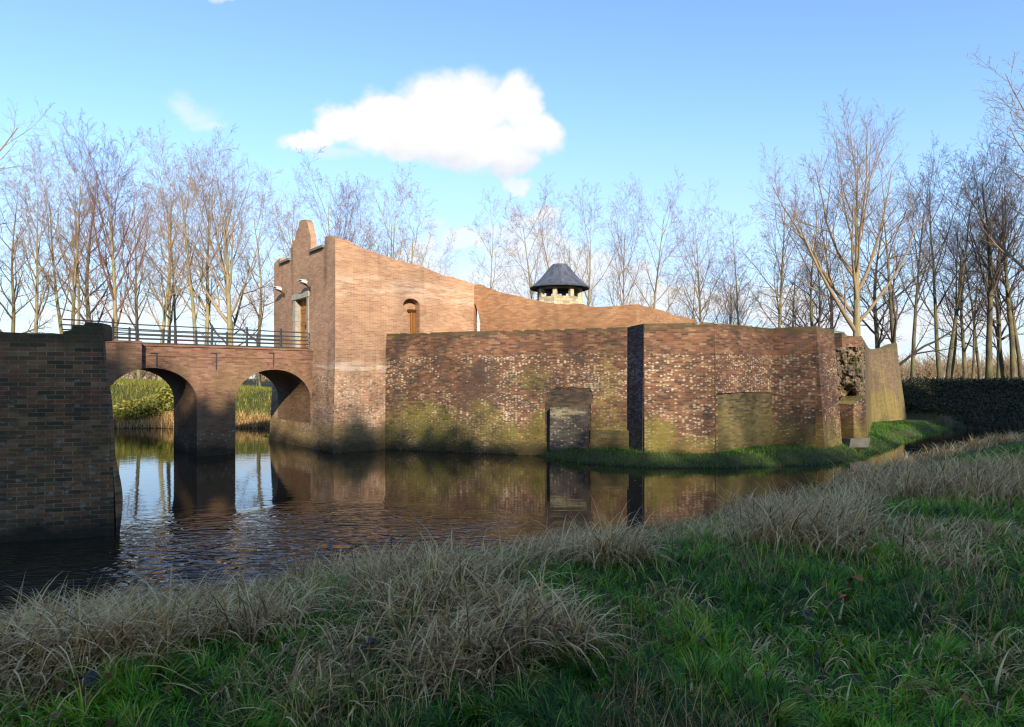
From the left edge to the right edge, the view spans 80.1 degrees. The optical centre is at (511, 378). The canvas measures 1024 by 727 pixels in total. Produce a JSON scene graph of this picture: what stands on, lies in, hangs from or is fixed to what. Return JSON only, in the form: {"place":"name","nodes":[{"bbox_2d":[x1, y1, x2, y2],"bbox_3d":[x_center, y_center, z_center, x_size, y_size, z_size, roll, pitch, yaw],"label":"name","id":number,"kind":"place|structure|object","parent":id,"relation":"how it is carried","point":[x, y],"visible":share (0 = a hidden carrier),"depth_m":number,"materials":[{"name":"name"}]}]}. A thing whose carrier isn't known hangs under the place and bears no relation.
{"place":"outdoors","nodes":[
{"label":"outdoors","id":0,"kind":"place"},
{"bbox_2d":[0,424,1023,621],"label":"moat water","id":1,"kind":"structure","parent":0,"point":[254,502],"depth_m":13.66,"materials":[{"name":"black liquid"}]},
{"bbox_2d":[0,0,1023,378],"label":"sky","id":2,"kind":"structure","parent":0,"point":[501,97],"materials":[{"name":"blue"}]},
{"bbox_2d":[0,379,1023,726],"bbox_3d":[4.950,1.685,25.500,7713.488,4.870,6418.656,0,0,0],"label":"ground","id":3,"kind":"structure","parent":0,"point":[737,461],"depth_m":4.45,"materials":[{"name":"green plant"}]},
{"bbox_2d":[0,96,53,238],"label":"bare tree","id":4,"kind":"object","parent":3,"relation":"on","point":[5,144],"visible":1,"depth_m":28.71,"materials":[{"name":"brown plant"}]},
{"bbox_2d":[0,170,61,332],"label":"bare tree","id":5,"kind":"object","parent":3,"relation":"on","point":[13,300],"visible":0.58,"depth_m":52.16,"materials":[{"name":"brown plant"}]},
{"bbox_2d":[0,139,92,332],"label":"bare tree","id":6,"kind":"object","parent":3,"relation":"on","point":[36,295],"visible":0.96,"depth_m":43.44,"materials":[{"name":"brown plant"}]},
{"bbox_2d":[0,113,113,333],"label":"bare tree","id":7,"kind":"object","parent":3,"relation":"on","point":[74,283],"visible":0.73,"depth_m":45.89,"materials":[{"name":"brown plant"}]},
{"bbox_2d":[0,322,122,541],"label":"wall","id":8,"kind":"structure","parent":3,"relation":"on","point":[59,475],"depth_m":10.70,"materials":[{"name":"brick"}]},
{"bbox_2d":[20,140,117,324],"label":"bare tree","id":9,"kind":"object","parent":3,"relation":"on","point":[78,294],"visible":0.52,"depth_m":54.53,"materials":[{"name":"brown plant"}]},
{"bbox_2d":[72,669,101,691],"bbox_3d":[-2.022,1.448,2.900,0.137,0.083,0.097,0,0,0],"label":"fallen leaf","id":10,"kind":"object","parent":3,"relation":"on","point":[92,674],"visible":0.89,"depth_m":2.91,"materials":[{"name":"grey plant"}]},
{"bbox_2d":[35,140,146,323],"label":"bare tree","id":11,"kind":"object","parent":3,"relation":"on","point":[88,312],"visible":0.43,"depth_m":57.87,"materials":[{"name":"brown plant"}]},
{"bbox_2d":[53,109,178,339],"bbox_3d":[-28.707,-9.122,43.669,6.726,19.322,6.941,0,0,31],"label":"bare tree","id":12,"kind":"object","parent":3,"relation":"on","point":[113,293],"visible":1,"depth_m":43.84,"materials":[{"name":"brown plant"}]},
{"bbox_2d":[89,152,166,379],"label":"bare tree","id":13,"kind":"object","parent":3,"relation":"on","point":[135,302],"visible":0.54,"depth_m":60.23,"materials":[{"name":"brown plant"}]},
{"bbox_2d":[112,399,161,419],"bbox_3d":[-22.088,1.821,35.588,3.031,1.264,2.147,0,0,0],"label":"bush","id":14,"kind":"object","parent":3,"relation":"on","point":[124,411],"visible":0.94,"depth_m":35.18,"materials":[{"name":"green plant"}]},
{"bbox_2d":[128,395,173,414],"bbox_3d":[-21.328,1.611,36.191,2.796,1.262,2.029,0,0,0],"label":"bush","id":15,"kind":"object","parent":3,"relation":"on","point":[162,405],"visible":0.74,"depth_m":35.85,"materials":[{"name":"green plant"}]},
{"bbox_2d":[109,118,206,342],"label":"bare tree","id":16,"kind":"object","parent":3,"relation":"on","point":[170,315],"visible":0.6,"depth_m":48.22,"materials":[{"name":"brown plant"}]},
{"bbox_2d":[152,385,173,404],"bbox_3d":[-20.665,1.076,37.009,2.307,1.476,1.627,0,0,0],"label":"bush","id":17,"kind":"object","parent":3,"relation":"on","point":[165,392],"visible":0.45,"depth_m":36.56,"materials":[{"name":"green plant"}]},
{"bbox_2d":[120,182,212,342],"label":"bare tree","id":18,"kind":"object","parent":3,"relation":"on","point":[174,312],"visible":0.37,"depth_m":49.73,"materials":[{"name":"brown plant"}]},
{"bbox_2d":[123,139,233,380],"bbox_3d":[-26.046,-8.398,48.328,7.803,18.380,8.490,0,0,-24],"label":"bare tree","id":19,"kind":"object","parent":3,"relation":"on","point":[165,307],"visible":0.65,"depth_m":46.60,"materials":[{"name":"brown plant"}]},
{"bbox_2d":[62,319,313,456],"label":"brick bridge","id":20,"kind":"structure","parent":3,"relation":"on","point":[205,381],"depth_m":22.43,"materials":[{"name":"brick"}]},
{"bbox_2d":[110,377,271,419],"bbox_3d":[-20.028,1.096,40.512,24.602,3.097,11.674,0,0,0],"label":"hedge","id":21,"kind":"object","parent":3,"relation":"on","point":[137,382],"depth_m":38.12,"materials":[{"name":"green plant"}]},
{"bbox_2d":[113,409,269,427],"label":"bank reeds","id":22,"kind":"object","parent":3,"relation":"on","point":[261,422],"visible":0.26,"depth_m":34.78,"materials":[{"name":"beige plant"}]},
{"bbox_2d":[129,123,265,343],"bbox_3d":[-22.052,-8.364,41.639,7.891,18.707,9.391,0,0,0],"label":"bare tree","id":23,"kind":"object","parent":3,"relation":"on","point":[192,295],"visible":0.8,"depth_m":41.20,"materials":[{"name":"brown plant"}]},
{"bbox_2d":[158,145,276,344],"bbox_3d":[-20.171,-7.311,41.501,6.744,16.731,9.148,0,0,-33],"label":"bare tree","id":24,"kind":"object","parent":3,"relation":"on","point":[227,281],"visible":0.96,"depth_m":40.60,"materials":[{"name":"brown plant"}]},
{"bbox_2d":[183,241,273,344],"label":"bare tree","id":25,"kind":"object","parent":3,"relation":"on","point":[236,317],"visible":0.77,"depth_m":44.41,"materials":[{"name":"brown plant"}]},
{"bbox_2d":[199,163,295,386],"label":"bare tree","id":26,"kind":"object","parent":3,"relation":"on","point":[258,379],"visible":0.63,"depth_m":60.74,"materials":[{"name":"brown plant"}]},
{"bbox_2d":[251,168,319,321],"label":"bare tree","id":27,"kind":"object","parent":3,"relation":"on","point":[285,221],"visible":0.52,"depth_m":56.70,"materials":[{"name":"brown plant"}]},
{"bbox_2d":[279,146,392,256],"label":"bare tree","id":28,"kind":"object","parent":3,"relation":"on","point":[317,215],"visible":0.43,"depth_m":58.16,"materials":[{"name":"brown plant"}]},
{"bbox_2d":[318,172,369,246],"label":"bare tree","id":29,"kind":"object","parent":3,"relation":"on","point":[347,222],"visible":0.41,"depth_m":59.58,"materials":[{"name":"brown plant"}]},
{"bbox_2d":[341,180,390,251],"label":"bare tree","id":30,"kind":"object","parent":3,"relation":"on","point":[360,220],"visible":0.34,"depth_m":60.32,"materials":[{"name":"brown plant"}]},
{"bbox_2d":[269,219,473,452],"bbox_3d":[-6.413,-1.322,27.562,6.732,10.645,7.052,0,0,-40],"label":"gatehouse","id":31,"kind":"object","parent":3,"relation":"on","point":[352,308],"visible":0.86,"depth_m":24.16,"materials":[{"name":"brick"}]},
{"bbox_2d":[272,286,284,296],"bbox_3d":[-10.250,-3.834,26.862,0.506,0.415,0.360,0,0,-40],"label":"flood lamp","id":32,"kind":"object","parent":31,"relation":"attached to","point":[277,288],"visible":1,"depth_m":26.78,"materials":[{"name":"metal"}]},
{"bbox_2d":[297,279,310,290],"bbox_3d":[-8.392,-3.788,24.677,0.506,0.415,0.360,0,0,-40],"label":"flood lamp","id":33,"kind":"object","parent":31,"relation":"attached to","point":[303,281],"visible":1,"depth_m":24.58,"materials":[{"name":"metal"}]},
{"bbox_2d":[301,299,306,347],"bbox_3d":[-8.660,-2.249,25.655,0.125,2.198,1.234,0,0,-40],"label":"entrance door","id":34,"kind":"structure","parent":31,"relation":"in","point":[303,302],"depth_m":25.87,"materials":[{"name":"orange wood"}]},
{"bbox_2d":[410,312,415,333],"bbox_3d":[-4.106,-2.088,25.595,0.360,1.377,0.062,0,0,-40],"label":"side door","id":35,"kind":"structure","parent":31,"relation":"in","point":[412,314],"depth_m":25.50,"materials":[{"name":"orange wood"}]},
{"bbox_2d":[354,161,438,267],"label":"bare tree","id":36,"kind":"object","parent":3,"relation":"on","point":[396,235],"visible":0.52,"depth_m":54.46,"materials":[{"name":"brown plant"}]},
{"bbox_2d":[410,232,458,275],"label":"bare tree","id":37,"kind":"object","parent":3,"relation":"on","point":[438,259],"visible":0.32,"depth_m":66.36,"materials":[{"name":"brown plant"}]},
{"bbox_2d":[464,191,521,293],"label":"bare tree","id":38,"kind":"object","parent":3,"relation":"on","point":[496,283],"visible":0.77,"depth_m":52.18,"materials":[{"name":"brown plant"}]},
{"bbox_2d":[385,327,628,455],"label":"curtain wall","id":39,"kind":"structure","parent":3,"relation":"on","point":[526,392],"depth_m":22.62,"materials":[{"name":"brick"}]},
{"bbox_2d":[319,448,536,455],"bbox_3d":[-3.279,2.812,23.272,8.539,0.312,1.822,0,0,5],"label":"waterline fringe","id":40,"kind":"object","parent":39,"relation":"attached to","point":[420,450],"visible":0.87,"depth_m":23.10,"materials":[{"name":"green plant"}]},
{"bbox_2d":[402,321,813,332],"bbox_3d":[2.812,-1.815,21.961,16.183,0.263,3.192,0,0,9],"label":"wall top growth","id":41,"kind":"object","parent":39,"relation":"on","point":[608,326],"depth_m":22.04,"materials":[{"name":"green plant"}]},
{"bbox_2d":[0,430,1023,726],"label":"dry reed grass","id":42,"kind":"structure","parent":3,"relation":"on","point":[46,642],"depth_m":3.88,"materials":[{"name":"beige plant"}]},
{"bbox_2d":[360,637,377,650],"bbox_3d":[-0.791,1.470,3.364,0.100,0.063,0.076,0,0,0],"label":"fallen leaf","id":43,"kind":"object","parent":42,"relation":"on","point":[373,640],"visible":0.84,"depth_m":3.37,"materials":[{"name":"grey plant"}]},
{"bbox_2d":[697,636,710,646],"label":"fallen leaf","id":44,"kind":"object","parent":42,"relation":"on","point":[701,637],"visible":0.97,"depth_m":3.42,"materials":[{"name":"plant"}]},
{"bbox_2d":[0,459,1023,726],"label":"matted straw","id":45,"kind":"object","parent":3,"relation":"on","point":[640,691],"visible":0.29,"depth_m":3.33,"materials":[{"name":"beige plant"}]},
{"bbox_2d":[1,493,1023,726],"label":"leaf litter","id":46,"kind":"object","parent":3,"relation":"on","point":[60,686],"visible":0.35,"depth_m":3.02,"materials":[{"name":"brown plant"}]},
{"bbox_2d":[477,176,568,322],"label":"bare tree","id":47,"kind":"object","parent":3,"relation":"on","point":[529,283],"visible":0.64,"depth_m":54.83,"materials":[{"name":"brown plant"}]},
{"bbox_2d":[530,263,589,303],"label":"lookout pavilion","id":48,"kind":"structure","parent":3,"relation":"on","point":[563,279],"depth_m":32.14,"materials":[{"name":"stone"}]},
{"bbox_2d":[514,175,626,306],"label":"bare tree","id":49,"kind":"object","parent":3,"relation":"on","point":[590,296],"visible":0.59,"depth_m":53.98,"materials":[{"name":"brown plant"}]},
{"bbox_2d":[120,348,1023,381],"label":"thicket","id":50,"kind":"object","parent":3,"relation":"on","point":[927,369],"visible":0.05,"depth_m":80.42,"materials":[{"name":"plant"}]},
{"bbox_2d":[261,420,948,468],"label":"castle foot grass","id":51,"kind":"structure","parent":3,"relation":"on","point":[840,444],"depth_m":21.04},
{"bbox_2d":[474,284,757,331],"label":"wall","id":52,"kind":"structure","parent":3,"relation":"on","point":[497,310],"depth_m":25.97,"materials":[{"name":"brick"}]},
{"bbox_2d":[597,180,660,305],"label":"bare tree","id":53,"kind":"object","parent":3,"relation":"on","point":[624,269],"visible":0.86,"depth_m":53.21,"materials":[{"name":"brown plant"}]},
{"bbox_2d":[609,165,718,321],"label":"bare tree","id":54,"kind":"object","parent":3,"relation":"on","point":[657,264],"visible":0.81,"depth_m":50.67,"materials":[{"name":"brown plant"}]},
{"bbox_2d":[646,268,701,315],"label":"bare tree","id":55,"kind":"object","parent":3,"relation":"on","point":[672,293],"visible":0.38,"depth_m":60.48,"materials":[{"name":"brown plant"}]},
{"bbox_2d":[683,620,693,628],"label":"fallen leaf","id":56,"kind":"object","parent":3,"relation":"on","point":[688,623],"visible":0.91,"depth_m":3.65,"materials":[{"name":"grey plant"}]},
{"bbox_2d":[664,238,729,321],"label":"bare tree","id":57,"kind":"object","parent":3,"relation":"on","point":[695,284],"visible":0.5,"depth_m":61.56,"materials":[{"name":"brown plant"}]},
{"bbox_2d":[663,178,745,322],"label":"bare tree","id":58,"kind":"object","parent":3,"relation":"on","point":[699,318],"visible":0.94,"depth_m":50.08,"materials":[{"name":"brown plant"}]},
{"bbox_2d":[627,323,841,453],"bbox_3d":[8.242,0.771,21.321,8.296,5.258,2.080,0,0,-13],"label":"bastion","id":59,"kind":"object","parent":3,"relation":"on","point":[694,388],"visible":0.91,"depth_m":20.79,"materials":[{"name":"brick"}]},
{"bbox_2d":[698,202,770,324],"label":"bare tree","id":60,"kind":"object","parent":3,"relation":"on","point":[737,295],"visible":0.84,"depth_m":52.12,"materials":[{"name":"brown plant"}]},
{"bbox_2d":[705,246,764,325],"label":"bare tree","id":61,"kind":"object","parent":3,"relation":"on","point":[730,300],"visible":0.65,"depth_m":55.60,"materials":[{"name":"brown plant"}]},
{"bbox_2d":[710,279,777,327],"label":"bare tree","id":62,"kind":"object","parent":3,"relation":"on","point":[739,314],"visible":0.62,"depth_m":46.61,"materials":[{"name":"brown plant"}]},
{"bbox_2d":[721,141,833,327],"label":"bare tree","id":63,"kind":"object","parent":3,"relation":"on","point":[779,303],"visible":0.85,"depth_m":45.90,"materials":[{"name":"brown plant"}]},
{"bbox_2d":[750,248,830,327],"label":"bare tree","id":64,"kind":"object","parent":3,"relation":"on","point":[793,321],"visible":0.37,"depth_m":48.45,"materials":[{"name":"brown plant"}]},
{"bbox_2d":[797,609,810,620],"bbox_3d":[1.847,1.500,3.857,0.091,0.058,0.070,0,0,0],"label":"fallen leaf","id":65,"kind":"object","parent":3,"relation":"on","point":[806,613],"visible":1,"depth_m":3.86,"materials":[{"name":"grey plant"}]},
{"bbox_2d":[765,192,848,327],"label":"bare tree","id":66,"kind":"object","parent":3,"relation":"on","point":[810,318],"visible":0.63,"depth_m":43.99,"materials":[{"name":"brown plant"}]},
{"bbox_2d":[786,207,851,329],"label":"bare tree","id":67,"kind":"object","parent":3,"relation":"on","point":[820,302],"visible":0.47,"depth_m":46.72,"materials":[{"name":"brown plant"}]},
{"bbox_2d":[749,165,905,328],"bbox_3d":[33.572,-9.965,65.176,10.644,22.793,11.582,0,0,-24],"label":"bare tree","id":68,"kind":"object","parent":3,"relation":"on","point":[831,303],"visible":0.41,"depth_m":63.47,"materials":[{"name":"brown plant"}]},
{"bbox_2d":[837,592,850,600],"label":"fallen leaf","id":69,"kind":"object","parent":3,"relation":"on","point":[845,597],"visible":1,"depth_m":4.09,"materials":[{"name":"brown plant"}]},
{"bbox_2d":[750,88,947,336],"bbox_3d":[19.766,-7.310,38.325,8.806,20.187,11.947,0,0,-44],"label":"bare tree","id":70,"kind":"object","parent":3,"relation":"on","point":[853,271],"visible":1,"depth_m":37.38,"materials":[{"name":"brown plant"}]},
{"bbox_2d":[834,333,869,447],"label":"ruined wall end","id":71,"kind":"structure","parent":3,"relation":"on","point":[850,360],"depth_m":23.15,"materials":[{"name":"brick"}]},
{"bbox_2d":[846,575,862,584],"bbox_3d":[2.523,1.495,4.495,0.126,0.078,0.094,0,0,0],"label":"fallen leaf","id":72,"kind":"object","parent":3,"relation":"on","point":[859,577],"visible":0.94,"depth_m":4.49,"materials":[{"name":"brown plant"}]},
{"bbox_2d":[862,338,906,437],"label":"ruined wall","id":73,"kind":"structure","parent":3,"relation":"on","point":[884,393],"depth_m":35.29,"materials":[{"name":"brick"}]},
{"bbox_2d":[827,179,941,348],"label":"bare tree","id":74,"kind":"object","parent":3,"relation":"on","point":[877,329],"visible":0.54,"depth_m":60.15,"materials":[{"name":"brown plant"}]},
{"bbox_2d":[837,178,980,370],"bbox_3d":[25.817,-5.695,40.629,7.175,16.173,8.245,0,0,18],"label":"bare tree","id":75,"kind":"object","parent":3,"relation":"on","point":[892,297],"visible":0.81,"depth_m":40.62,"materials":[{"name":"brown plant"}]},
{"bbox_2d":[890,154,949,381],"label":"bare tree","id":76,"kind":"object","parent":3,"relation":"on","point":[913,348],"visible":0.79,"depth_m":44.85,"materials":[{"name":"brown plant"}]},
{"bbox_2d":[873,131,1016,380],"bbox_3d":[33.302,-9.126,45.988,8.654,20.016,8.193,0,0,0],"label":"bare tree","id":77,"kind":"object","parent":3,"relation":"on","point":[962,268],"visible":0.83,"depth_m":45.62,"materials":[{"name":"brown plant"}]},
{"bbox_2d":[904,187,991,376],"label":"bare tree","id":78,"kind":"object","parent":3,"relation":"on","point":[954,355],"visible":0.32,"depth_m":51.64,"materials":[{"name":"brown plant"}]},
{"bbox_2d":[905,201,1004,378],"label":"bare tree","id":79,"kind":"object","parent":3,"relation":"on","point":[978,364],"visible":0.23,"depth_m":54.75,"materials":[{"name":"brown plant"}]},
{"bbox_2d":[901,376,1023,428],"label":"bramble cover","id":80,"kind":"object","parent":3,"relation":"on","point":[1006,384],"visible":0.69,"depth_m":40.54,"materials":[{"name":"green plant"}]},
{"bbox_2d":[927,207,1013,379],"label":"bare tree","id":81,"kind":"object","parent":3,"relation":"on","point":[964,346],"visible":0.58,"depth_m":48.05,"materials":[{"name":"brown plant"}]},
{"bbox_2d":[932,409,1023,430],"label":"embankment reeds","id":82,"kind":"object","parent":3,"relation":"on","point":[1004,425],"visible":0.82,"depth_m":34.30,"materials":[{"name":"green plant"}]},
{"bbox_2d":[934,161,1023,379],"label":"bare tree","id":83,"kind":"object","parent":3,"relation":"on","point":[1019,361],"visible":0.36,"depth_m":49.94,"materials":[{"name":"brown plant"}]},
{"bbox_2d":[936,211,1023,378],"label":"bare tree","id":84,"kind":"object","parent":3,"relation":"on","point":[1000,355],"visible":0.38,"depth_m":49.76,"materials":[{"name":"brown plant"}]},
{"bbox_2d":[939,45,1023,271],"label":"bare tree","id":85,"kind":"object","parent":3,"relation":"on","point":[1009,255],"visible":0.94,"depth_m":42.88,"materials":[{"name":"brown plant"}]},
{"bbox_2d":[944,213,1023,378],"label":"bare tree","id":86,"kind":"object","parent":3,"relation":"on","point":[973,364],"visible":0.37,"depth_m":50.01,"materials":[{"name":"brown plant"}]},
{"bbox_2d":[947,105,1023,379],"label":"bare tree","id":87,"kind":"object","parent":3,"relation":"on","point":[989,365],"visible":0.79,"depth_m":46.50,"materials":[{"name":"brown plant"}]},
{"bbox_2d":[947,177,1023,377],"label":"bare tree","id":88,"kind":"object","parent":3,"relation":"on","point":[1002,338],"visible":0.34,"depth_m":50.84,"materials":[{"name":"brown plant"}]},
{"bbox_2d":[959,129,1023,378],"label":"bare tree","id":89,"kind":"object","parent":3,"relation":"on","point":[1013,366],"visible":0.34,"depth_m":49.13,"materials":[{"name":"brown plant"}]}
]}

